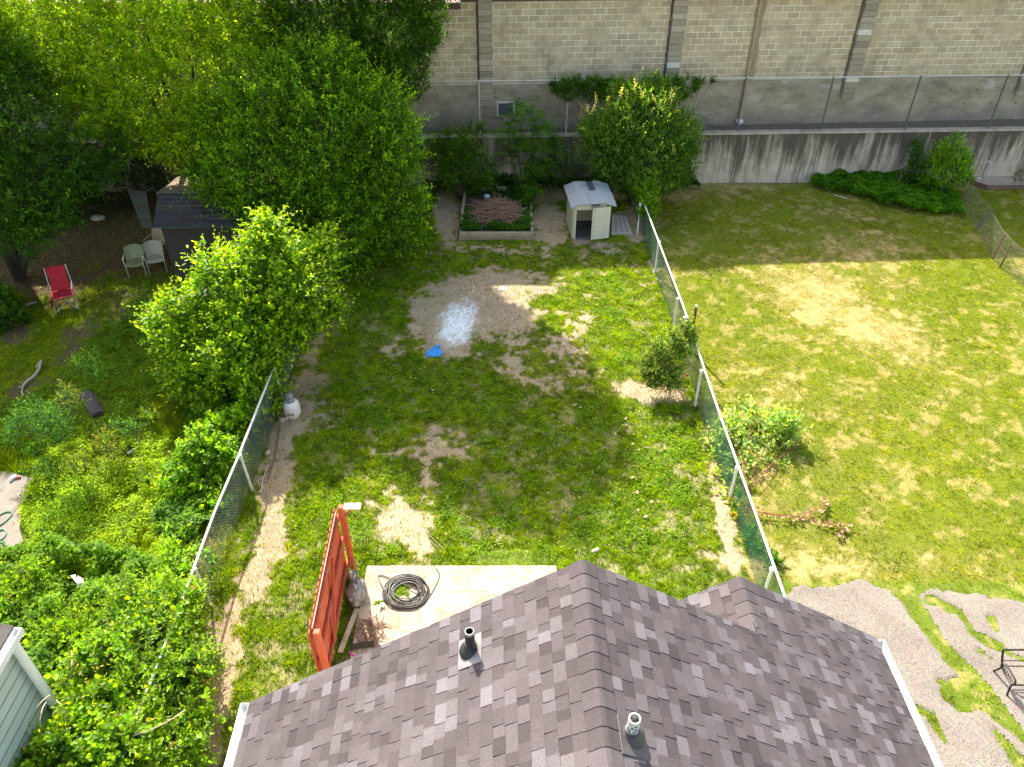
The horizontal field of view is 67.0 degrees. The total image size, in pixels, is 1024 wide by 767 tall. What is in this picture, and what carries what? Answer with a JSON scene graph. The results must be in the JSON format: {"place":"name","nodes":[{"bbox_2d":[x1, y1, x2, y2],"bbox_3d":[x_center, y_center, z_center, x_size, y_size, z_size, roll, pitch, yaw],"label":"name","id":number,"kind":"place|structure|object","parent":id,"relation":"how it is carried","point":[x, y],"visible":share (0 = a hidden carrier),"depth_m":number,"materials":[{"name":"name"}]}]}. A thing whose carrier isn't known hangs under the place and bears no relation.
{"place":"outdoors","nodes":[
{"label":"outdoors","id":0,"kind":"place"},
{"bbox_2d":[0,623,61,766],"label":"garage","id":1,"kind":"structure","parent":0,"point":[25,690],"depth_m":10.95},
{"bbox_2d":[350,566,555,658],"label":"patio","id":2,"kind":"structure","parent":0,"point":[458,589],"depth_m":14.48,"materials":[{"name":"concrete"}]},
{"bbox_2d":[351,641,373,649],"bbox_3d":[-2.615,4.575,13.538,0.407,0.118,0.126,-6,38,-8],"label":"log","id":3,"kind":"object","parent":2,"relation":"on","point":[362,644],"visible":1,"depth_m":13.50,"materials":[{"name":"brown wood"}]},
{"bbox_2d":[350,610,391,653],"bbox_3d":[-2.543,4.378,13.743,0.801,0.134,0.904,0,38,0],"label":"twig heap","id":4,"kind":"object","parent":2,"relation":"on","point":[374,637],"visible":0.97,"depth_m":13.77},
{"bbox_2d":[373,584,410,604],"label":"patio weeds","id":5,"kind":"object","parent":2,"relation":"on","point":[400,590],"visible":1,"depth_m":14.42,"materials":[{"name":"green plant"}]},
{"bbox_2d":[378,568,439,610],"bbox_3d":[-1.911,3.849,14.458,1.175,0.112,0.893,-5,38,-7],"label":"coiled hose","id":6,"kind":"object","parent":2,"relation":"on","point":[407,606],"visible":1,"depth_m":14.40,"materials":[{"name":"rubber"}]},
{"bbox_2d":[0,183,1023,766],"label":"yard ground","id":7,"kind":"structure","parent":0,"point":[812,311],"depth_m":19.22,"materials":[{"name":"plant"}]},
{"bbox_2d":[0,538,29,565],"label":"weed clump","id":8,"kind":"object","parent":7,"relation":"on","point":[3,546],"visible":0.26,"depth_m":14.80,"materials":[{"name":"green plant"}]},
{"bbox_2d":[0,471,32,547],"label":"concrete slab","id":9,"kind":"structure","parent":7,"relation":"on","point":[10,496],"depth_m":16.19,"materials":[{"name":"concrete"}]},
{"bbox_2d":[0,511,12,547],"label":"garden hose","id":10,"kind":"object","parent":9,"relation":"on","point":[9,517],"visible":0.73,"depth_m":15.77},
{"bbox_2d":[0,275,35,331],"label":"edge shrub","id":11,"kind":"object","parent":7,"relation":"on","point":[8,308],"visible":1,"depth_m":21.47,"materials":[{"name":"green plant"}]},
{"bbox_2d":[18,360,42,395],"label":"fallen branch","id":12,"kind":"object","parent":7,"relation":"on","point":[34,374],"visible":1,"depth_m":19.57,"materials":[{"name":"grey wood"}]},
{"bbox_2d":[0,391,81,449],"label":"weed clump","id":13,"kind":"object","parent":7,"relation":"on","point":[37,422],"visible":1,"depth_m":16.61,"materials":[{"name":"green plant"}]},
{"bbox_2d":[14,436,67,485],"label":"weed clump","id":14,"kind":"object","parent":7,"relation":"on","point":[50,469],"visible":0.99,"depth_m":16.27,"materials":[{"name":"green plant"}]},
{"bbox_2d":[36,426,53,452],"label":"spire weed","id":15,"kind":"object","parent":7,"relation":"on","point":[44,441],"visible":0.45,"depth_m":17.33,"materials":[{"name":"green plant"}]},
{"bbox_2d":[0,546,121,666],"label":"overgrown shrub","id":16,"kind":"object","parent":7,"relation":"on","point":[72,622],"visible":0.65,"depth_m":13.47,"materials":[{"name":"green plant"}]},
{"bbox_2d":[70,575,83,585],"bbox_3d":[-7.955,3.576,14.187,0.434,0.061,0.138,31,48,34],"label":"white paper","id":17,"kind":"object","parent":16,"relation":"on","point":[78,580],"visible":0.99,"depth_m":14.15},
{"bbox_2d":[43,264,78,313],"bbox_3d":[-12.878,-2.701,22.083,0.687,1.062,0.904,-15,41,-19],"label":"folding chair","id":18,"kind":"object","parent":7,"relation":"on","point":[60,282],"visible":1,"depth_m":22.17,"materials":[{"name":"red fabric"}]},
{"bbox_2d":[23,468,105,539],"bbox_3d":[-9.007,2.482,15.548,1.413,1.205,1.861,0,38,0],"label":"weed clump","id":19,"kind":"object","parent":7,"relation":"on","point":[57,503],"visible":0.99,"depth_m":15.53,"materials":[{"name":"green plant"}]},
{"bbox_2d":[51,379,89,417],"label":"weed clump","id":20,"kind":"object","parent":7,"relation":"on","point":[75,398],"visible":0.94,"depth_m":17.20,"materials":[{"name":"green plant"}]},
{"bbox_2d":[0,9,150,281],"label":"shade tree","id":21,"kind":"object","parent":7,"relation":"on","point":[18,236],"visible":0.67,"depth_m":20.77,"materials":[{"name":"green plant"}]},
{"bbox_2d":[0,279,162,459],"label":"shaded weeds","id":22,"kind":"object","parent":7,"relation":"on","point":[127,370],"visible":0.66,"depth_m":19.31,"materials":[{"name":"green plant"}]},
{"bbox_2d":[59,444,109,488],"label":"weed clump","id":23,"kind":"object","parent":7,"relation":"on","point":[82,454],"visible":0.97,"depth_m":16.16,"materials":[{"name":"green plant"}]},
{"bbox_2d":[64,344,114,384],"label":"weed clump","id":24,"kind":"object","parent":7,"relation":"on","point":[87,366],"visible":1,"depth_m":17.95,"materials":[{"name":"green plant"}]},
{"bbox_2d":[10,623,172,766],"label":"overgrown shrub","id":25,"kind":"object","parent":7,"relation":"on","point":[97,732],"visible":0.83,"depth_m":11.16,"materials":[{"name":"green plant"}]},
{"bbox_2d":[26,695,49,734],"bbox_3d":[-6.849,4.854,11.164,0.566,0.811,0.256,-28,46,-31],"label":"arching cane","id":26,"kind":"object","parent":25,"relation":"on","point":[34,712],"visible":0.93,"depth_m":10.98,"materials":[{"name":"plant"}]},
{"bbox_2d":[39,702,46,732],"bbox_3d":[-6.694,4.912,11.170,0.258,0.712,0.301,21,43,25],"label":"arching cane","id":27,"kind":"object","parent":25,"relation":"on","point":[40,717],"visible":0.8,"depth_m":10.93,"materials":[{"name":"plant"}]},
{"bbox_2d":[69,651,72,684],"bbox_3d":[-6.714,4.391,11.915,0.280,0.615,0.301,12,40,15],"label":"arching cane","id":28,"kind":"object","parent":25,"relation":"on","point":[71,666],"visible":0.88,"depth_m":11.71,"materials":[{"name":"plant"}]},
{"bbox_2d":[129,710,184,737],"bbox_3d":[-5.142,4.917,10.988,0.951,0.534,0.355,-14,40,-17],"label":"arching cane","id":29,"kind":"object","parent":25,"relation":"on","point":[157,726],"visible":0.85,"depth_m":10.87,"materials":[{"name":"plant"}]},
{"bbox_2d":[79,390,104,416],"bbox_3d":[-10.175,0.474,18.737,0.338,0.148,1.185,-28,46,-31],"label":"cushion","id":30,"kind":"object","parent":7,"relation":"on","point":[94,407],"visible":0.87,"depth_m":18.62,"materials":[{"name":"fabric"}]},
{"bbox_2d":[11,211,179,318],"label":"leaf litter","id":31,"kind":"object","parent":7,"relation":"on","point":[94,264],"visible":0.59,"depth_m":24.18,"materials":[{"name":"plant"}]},
{"bbox_2d":[90,214,105,220],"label":"stone slab","id":32,"kind":"structure","parent":7,"relation":"on","point":[99,218],"depth_m":26.63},
{"bbox_2d":[0,125,211,224],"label":"understory shrub","id":33,"kind":"object","parent":7,"relation":"on","point":[94,201],"visible":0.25,"depth_m":26.65,"materials":[{"name":"green plant"}]},
{"bbox_2d":[0,531,214,763],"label":"under shrub weeds","id":34,"kind":"object","parent":7,"relation":"on","point":[103,560],"visible":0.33,"depth_m":14.03,"materials":[{"name":"green plant"}]},
{"bbox_2d":[17,431,198,574],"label":"sunlit weeds","id":35,"kind":"object","parent":7,"relation":"on","point":[127,472],"visible":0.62,"depth_m":16.19,"materials":[{"name":"green plant"}]},
{"bbox_2d":[88,423,131,466],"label":"weed clump","id":36,"kind":"object","parent":7,"relation":"on","point":[102,435],"visible":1,"depth_m":16.58,"materials":[{"name":"green plant"}]},
{"bbox_2d":[101,412,149,441],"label":"weed clump","id":37,"kind":"object","parent":7,"relation":"on","point":[124,429],"visible":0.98,"depth_m":16.84,"materials":[{"name":"green plant"}]},
{"bbox_2d":[115,513,138,543],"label":"spire weed","id":38,"kind":"object","parent":7,"relation":"on","point":[119,520],"visible":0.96,"depth_m":15.18,"materials":[{"name":"green plant"}]},
{"bbox_2d":[110,294,147,333],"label":"weed clump","id":39,"kind":"object","parent":7,"relation":"on","point":[121,314],"visible":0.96,"depth_m":19.35,"materials":[{"name":"green plant"}]},
{"bbox_2d":[122,244,148,278],"bbox_3d":[-11.465,-3.732,23.564,0.584,0.854,0.622,-9,39,-11],"label":"garden chair","id":40,"kind":"object","parent":7,"relation":"on","point":[131,251],"visible":0.97,"depth_m":23.55,"materials":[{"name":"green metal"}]},
{"bbox_2d":[127,282,149,302],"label":"weed clump","id":41,"kind":"object","parent":7,"relation":"on","point":[139,293],"visible":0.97,"depth_m":19.64,"materials":[{"name":"green plant"}]},
{"bbox_2d":[128,401,162,485],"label":"weed clump","id":42,"kind":"object","parent":7,"relation":"on","point":[150,417],"visible":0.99,"depth_m":16.69,"materials":[{"name":"green plant"}]},
{"bbox_2d":[0,213,301,674],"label":"wild grass","id":43,"kind":"structure","parent":7,"relation":"on","point":[74,571],"depth_m":18.33,"materials":[{"name":"plant"}]},
{"bbox_2d":[0,0,306,188],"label":"sunlit tree","id":44,"kind":"object","parent":7,"relation":"on","point":[107,16],"visible":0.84,"depth_m":21.43,"materials":[{"name":"green plant"}]},
{"bbox_2d":[142,240,167,274],"bbox_3d":[-10.957,-3.882,23.757,0.583,0.854,0.622,-13,40,-16],"label":"garden chair","id":45,"kind":"object","parent":7,"relation":"on","point":[151,248],"visible":1,"depth_m":23.74,"materials":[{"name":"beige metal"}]},
{"bbox_2d":[144,228,165,245],"bbox_3d":[-11.187,-4.433,24.461,0.583,0.854,0.622,13,40,16],"label":"garden chair","id":46,"kind":"object","parent":7,"relation":"on","point":[157,233],"visible":0.33,"depth_m":24.48,"materials":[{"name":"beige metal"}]},
{"bbox_2d":[80,562,237,766],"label":"overgrown shrub","id":47,"kind":"object","parent":7,"relation":"on","point":[144,611],"visible":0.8,"depth_m":12.25,"materials":[{"name":"green plant"}]},
{"bbox_2d":[145,504,209,581],"bbox_3d":[-6.486,3.363,15.022,1.232,1.148,2.110,-11,39,-13],"label":"fence sapling","id":48,"kind":"object","parent":7,"relation":"on","point":[177,563],"visible":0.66,"depth_m":14.72,"materials":[{"name":"green plant"}]},
{"bbox_2d":[188,541,220,575],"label":"vine shoot","id":49,"kind":"object","parent":7,"relation":"on","point":[206,559],"visible":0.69,"depth_m":14.55,"materials":[{"name":"green plant"}]},
{"bbox_2d":[150,390,274,527],"bbox_3d":[-6.527,1.496,16.777,2.162,1.762,3.520,0,38,0],"label":"bush","id":50,"kind":"object","parent":7,"relation":"on","point":[228,427],"visible":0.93,"depth_m":16.28,"materials":[{"name":"green plant"}]},
{"bbox_2d":[147,322,297,544],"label":"fence weeds","id":51,"kind":"object","parent":7,"relation":"on","point":[171,510],"visible":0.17,"depth_m":15.75,"materials":[{"name":"green plant"}]},
{"bbox_2d":[153,165,293,280],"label":"old shed","id":52,"kind":"structure","parent":7,"relation":"on","point":[180,224],"depth_m":22.37,"materials":[{"name":"wood"}]},
{"bbox_2d":[128,190,152,228],"bbox_3d":[-10.723,-5.032,22.336,0.483,0.813,1.030,-13,40,-16],"label":"board panel","id":53,"kind":"object","parent":52,"relation":"attached to","point":[139,199],"visible":1,"depth_m":22.35,"materials":[{"name":"wood"}]},
{"bbox_2d":[120,181,349,756],"bbox_3d":[-5.591,-0.058,18.678,0.142,1.094,22.296,0,38,0],"label":"overgrown fence","id":54,"kind":"object","parent":7,"relation":"on","point":[220,550],"visible":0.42,"depth_m":15.52,"materials":[{"name":"metal"}]},
{"bbox_2d":[121,200,359,420],"bbox_3d":[-6.103,-1.597,18.292,5.624,4.877,3.932,-16,41,-19],"label":"mulberry shrub","id":55,"kind":"object","parent":7,"relation":"on","point":[232,313],"visible":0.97,"depth_m":17.89,"materials":[{"name":"green plant"}]},
{"bbox_2d":[261,465,267,494],"bbox_3d":[-5.380,2.080,16.761,0.073,0.048,0.907,-3,38,-4],"label":"stick","id":56,"kind":"object","parent":7,"relation":"on","point":[263,479],"visible":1,"depth_m":16.75,"materials":[{"name":"grey wood"}]},
{"bbox_2d":[264,450,270,455],"bbox_3d":[-5.502,1.555,17.436,0.140,0.093,0.189,0,38,0],"label":"stone","id":57,"kind":"object","parent":7,"relation":"on","point":[267,452],"visible":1,"depth_m":17.39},
{"bbox_2d":[266,424,280,482],"bbox_3d":[-5.356,1.539,17.457,0.081,0.056,1.893,-3,38,-4],"label":"rusty pipe","id":58,"kind":"object","parent":7,"relation":"on","point":[274,453],"visible":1,"depth_m":17.39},
{"bbox_2d":[279,417,285,422],"bbox_3d":[-5.435,0.857,18.304,0.163,0.128,0.134,0,38,0],"label":"stone","id":59,"kind":"object","parent":7,"relation":"on","point":[281,419],"visible":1,"depth_m":18.26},
{"bbox_2d":[283,393,300,419],"bbox_3d":[-5.222,0.509,18.287,0.390,0.680,0.391,0,38,0],"label":"propane tank","id":60,"kind":"object","parent":7,"relation":"on","point":[291,409],"visible":0.99,"depth_m":18.17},
{"bbox_2d":[203,134,400,205],"bbox_3d":[-7.389,-7.473,26.979,7.233,2.898,3.343,0,38,0],"label":"understory shrub","id":61,"kind":"object","parent":7,"relation":"on","point":[292,160],"visible":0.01,"depth_m":26.71,"materials":[{"name":"green plant"}]},
{"bbox_2d":[165,16,439,284],"bbox_3d":[-5.988,-6.200,21.929,7.943,7.485,5.299,0,38,0],"label":"leafy tree","id":62,"kind":"object","parent":7,"relation":"on","point":[247,139],"visible":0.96,"depth_m":21.13,"materials":[{"name":"green plant"}]},
{"bbox_2d":[308,503,360,671],"bbox_3d":[-2.919,3.745,13.336,0.497,2.076,2.644,0,38,0],"label":"red fence panel","id":63,"kind":"object","parent":7,"relation":"on","point":[323,624],"visible":0.86,"depth_m":13.18,"materials":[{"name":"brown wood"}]},
{"bbox_2d":[338,608,358,652],"bbox_3d":[-2.912,4.396,13.800,0.090,0.030,0.913,6,38,7],"label":"plank","id":64,"kind":"object","parent":7,"relation":"on","point":[351,623],"visible":1,"depth_m":13.79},
{"bbox_2d":[227,0,471,207],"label":"broadleaf tree","id":65,"kind":"object","parent":7,"relation":"on","point":[418,15],"visible":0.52,"depth_m":22.27,"materials":[{"name":"green plant"}]},
{"bbox_2d":[265,185,435,285],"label":"under tree plants","id":66,"kind":"object","parent":7,"relation":"on","point":[427,219],"visible":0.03,"depth_m":25.58,"materials":[{"name":"green plant"}]},
{"bbox_2d":[346,569,367,606],"bbox_3d":[-2.850,3.785,14.208,0.369,0.587,0.633,0,38,0],"label":"rubbish bag","id":67,"kind":"object","parent":7,"relation":"on","point":[356,592],"visible":1,"depth_m":14.07,"materials":[{"name":"plastic"}]},
{"bbox_2d":[425,344,442,356],"bbox_3d":[-2.057,-0.896,20.530,0.461,0.064,0.574,0,38,0],"label":"blue sheet","id":68,"kind":"object","parent":7,"relation":"on","point":[432,351],"visible":1,"depth_m":20.43,"materials":[{"name":"plastic"}]},
{"bbox_2d":[172,188,750,766],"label":"lawn grass","id":69,"kind":"structure","parent":7,"relation":"on","point":[438,410],"depth_m":17.75,"materials":[{"name":"plant"}]},
{"bbox_2d":[421,115,503,199],"bbox_3d":[-1.673,-7.777,27.152,3.132,3.059,2.113,0,38,0],"label":"shrub","id":70,"kind":"object","parent":7,"relation":"on","point":[453,176],"visible":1,"depth_m":26.93,"materials":[{"name":"green plant"}]},
{"bbox_2d":[455,186,533,239],"bbox_3d":[-0.592,-5.946,26.842,2.602,0.320,3.574,0,38,0],"label":"raised bed","id":71,"kind":"object","parent":7,"relation":"on","point":[499,234],"visible":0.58,"depth_m":25.51,"materials":[{"name":"wood"}]},
{"bbox_2d":[463,191,528,230],"bbox_3d":[-0.508,-6.096,26.522,2.442,0.618,2.490,25,45,29],"label":"brush pile","id":72,"kind":"object","parent":71,"relation":"on","point":[500,205],"visible":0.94,"depth_m":26.37,"materials":[{"name":"wood"}]},
{"bbox_2d":[459,184,533,230],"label":"bed weeds","id":73,"kind":"object","parent":71,"relation":"on","point":[522,223],"visible":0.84,"depth_m":26.25,"materials":[{"name":"green plant"}]},
{"bbox_2d":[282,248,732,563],"bbox_3d":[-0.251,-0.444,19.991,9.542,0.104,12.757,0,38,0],"label":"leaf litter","id":74,"kind":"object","parent":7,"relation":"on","point":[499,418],"visible":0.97,"depth_m":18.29,"materials":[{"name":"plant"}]},
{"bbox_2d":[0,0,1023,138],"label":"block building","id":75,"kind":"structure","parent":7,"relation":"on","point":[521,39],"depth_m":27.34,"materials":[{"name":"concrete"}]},
{"bbox_2d":[321,270,720,558],"bbox_3d":[-0.182,-0.076,19.485,8.933,0.134,11.308,0,38,0],"label":"lawn clover","id":76,"kind":"object","parent":7,"relation":"on","point":[574,507],"visible":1,"depth_m":17.32,"materials":[{"name":"green plant"}]},
{"bbox_2d":[486,95,569,207],"bbox_3d":[0.667,-8.081,27.062,2.836,3.639,2.762,-30,47,-33],"label":"feathery shrub","id":77,"kind":"object","parent":7,"relation":"on","point":[529,162],"visible":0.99,"depth_m":26.78,"materials":[{"name":"green plant"}]},
{"bbox_2d":[421,171,701,192],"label":"wall foot plants","id":78,"kind":"object","parent":7,"relation":"on","point":[505,181],"depth_m":28.41,"materials":[{"name":"green plant"}]},
{"bbox_2d":[541,147,593,197],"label":"dusky shrub","id":79,"kind":"object","parent":7,"relation":"on","point":[569,173],"visible":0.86,"depth_m":27.20,"materials":[{"name":"green plant"}]},
{"bbox_2d":[224,559,942,766],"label":"house","id":80,"kind":"structure","parent":7,"relation":"on","point":[582,663],"depth_m":8.26,"materials":[{"name":"grey"}]},
{"bbox_2d":[564,180,616,239],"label":"plastic shed","id":81,"kind":"structure","parent":7,"relation":"on","point":[590,204],"depth_m":25.28,"materials":[{"name":"plastic"}]},
{"bbox_2d":[591,206,610,239],"bbox_3d":[2.892,-5.217,25.194,0.620,1.130,0.061,-9,39,-11],"label":"door","id":82,"kind":"structure","parent":81,"relation":"in","point":[600,226],"depth_m":25.16,"materials":[{"name":"plastic"}]},
{"bbox_2d":[567,66,715,214],"bbox_3d":[4.328,-8.034,26.123,5.060,4.790,4.030,0,38,0],"label":"shrubby tree","id":83,"kind":"object","parent":7,"relation":"on","point":[618,140],"visible":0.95,"depth_m":25.63,"materials":[{"name":"green plant"}]},
{"bbox_2d":[625,167,662,235],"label":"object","id":84,"kind":"object","parent":7,"relation":"on","point":[649,198],"visible":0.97,"depth_m":25.23,"materials":[{"name":"green plant"}]},
{"bbox_2d":[631,316,709,394],"bbox_3d":[3.813,-0.625,18.992,1.638,1.815,2.070,31,48,33],"label":"rose bush","id":85,"kind":"object","parent":7,"relation":"on","point":[665,373],"visible":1,"depth_m":18.73,"materials":[{"name":"green plant"}]},
{"bbox_2d":[692,305,697,327],"bbox_3d":[4.725,-1.456,20.226,0.076,1.390,0.072,0,38,0],"label":"rusty post","id":86,"kind":"object","parent":7,"relation":"on","point":[695,310],"visible":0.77,"depth_m":19.93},
{"bbox_2d":[628,191,786,597],"bbox_3d":[4.462,-0.850,19.674,0.257,1.115,21.715,-1,38,-1],"label":"green fence","id":87,"kind":"object","parent":7,"relation":"on","point":[772,568],"visible":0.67,"depth_m":17.19,"materials":[{"name":"metal"}]},
{"bbox_2d":[723,495,746,519],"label":"fence weed","id":88,"kind":"object","parent":7,"relation":"on","point":[735,511],"visible":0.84,"depth_m":15.88,"materials":[{"name":"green plant"}]},
{"bbox_2d":[698,393,813,507],"bbox_3d":[5.164,1.366,17.345,3.434,1.351,2.271,-29,47,-32],"label":"pokeweed","id":89,"kind":"object","parent":7,"relation":"on","point":[780,421],"visible":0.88,"depth_m":17.45,"materials":[{"name":"green plant"}]},
{"bbox_2d":[729,483,787,566],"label":"fence weed","id":90,"kind":"object","parent":7,"relation":"on","point":[775,554],"visible":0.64,"depth_m":15.19,"materials":[{"name":"green plant"}]},
{"bbox_2d":[745,497,852,537],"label":"fallen branch","id":91,"kind":"object","parent":7,"relation":"on","point":[836,524],"visible":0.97,"depth_m":15.83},
{"bbox_2d":[810,168,965,214],"bbox_3d":[14.122,-7.425,28.523,5.332,0.502,3.643,26,45,29],"label":"ivy cover","id":92,"kind":"object","parent":7,"relation":"on","point":[885,188],"visible":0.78,"depth_m":28.01,"materials":[{"name":"green plant"}]},
{"bbox_2d":[898,135,934,185],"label":"column shrub","id":93,"kind":"object","parent":7,"relation":"on","point":[912,163],"visible":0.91,"depth_m":28.00,"materials":[{"name":"green plant"}]},
{"bbox_2d":[916,126,979,192],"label":"corner shrub","id":94,"kind":"object","parent":7,"relation":"on","point":[952,157],"visible":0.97,"depth_m":27.60,"materials":[{"name":"green plant"}]},
{"bbox_2d":[954,177,971,195],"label":"white flower plant","id":95,"kind":"object","parent":7,"relation":"on","point":[960,183],"visible":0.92,"depth_m":27.46,"materials":[{"name":"green plant"}]},
{"bbox_2d":[963,181,1023,285],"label":"rusty wire fence","id":96,"kind":"object","parent":7,"relation":"on","point":[1000,243],"visible":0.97,"depth_m":24.62,"materials":[{"name":"metal"}]},
{"bbox_2d":[965,176,1023,189],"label":"gravel bed","id":97,"kind":"object","parent":7,"relation":"on","point":[996,183],"visible":0.71,"depth_m":28.88,"materials":[{"name":"gravel"}]},
{"bbox_2d":[1005,162,1023,188],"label":"edge shrub","id":98,"kind":"object","parent":7,"relation":"on","point":[1020,178],"visible":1,"depth_m":28.24,"materials":[{"name":"green plant"}]},
{"bbox_2d":[68,119,1023,138],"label":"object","id":99,"kind":"structure","parent":0,"point":[950,123],"depth_m":28.87,"materials":[{"name":"soil"}]},
{"bbox_2d":[611,215,631,234],"bbox_3d":[3.660,-5.385,26.282,0.692,0.115,1.282,0,38,0],"label":"loose door","id":100,"kind":"structure","parent":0,"point":[620,225],"depth_m":26.20,"materials":[{"name":"plastic"}]},
{"bbox_2d":[645,189,1023,766],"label":"dry lawn grass","id":101,"kind":"structure","parent":0,"point":[901,373],"depth_m":19.95,"materials":[{"name":"plant"}]},
{"bbox_2d":[786,578,1023,766],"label":"pavement","id":102,"kind":"structure","parent":0,"point":[865,606],"depth_m":13.55,"materials":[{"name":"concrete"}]},
{"bbox_2d":[992,649,1023,695],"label":"iron bench","id":103,"kind":"object","parent":102,"relation":"on","point":[1002,665],"visible":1,"depth_m":12.92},
{"label":"ground","id":104,"kind":"structure","parent":0,"visible":0},
{"bbox_2d":[12,126,1023,192],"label":"retaining wall","id":105,"kind":"structure","parent":104,"relation":"on","point":[776,156],"depth_m":28.51,"materials":[{"name":"concrete"}]},
{"bbox_2d":[250,74,1023,135],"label":"back fence","id":106,"kind":"object","parent":105,"relation":"on","point":[761,78],"visible":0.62,"depth_m":27.37,"materials":[{"name":"metal"}]},
{"bbox_2d":[546,70,619,116],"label":"climbing vine","id":107,"kind":"object","parent":106,"relation":"attached to","point":[601,86],"visible":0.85,"depth_m":26.76,"materials":[{"name":"green plant"}]},
{"bbox_2d":[650,71,717,127],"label":"climbing vine","id":108,"kind":"object","parent":106,"relation":"attached to","point":[696,83],"visible":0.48,"depth_m":26.74,"materials":[{"name":"green plant"}]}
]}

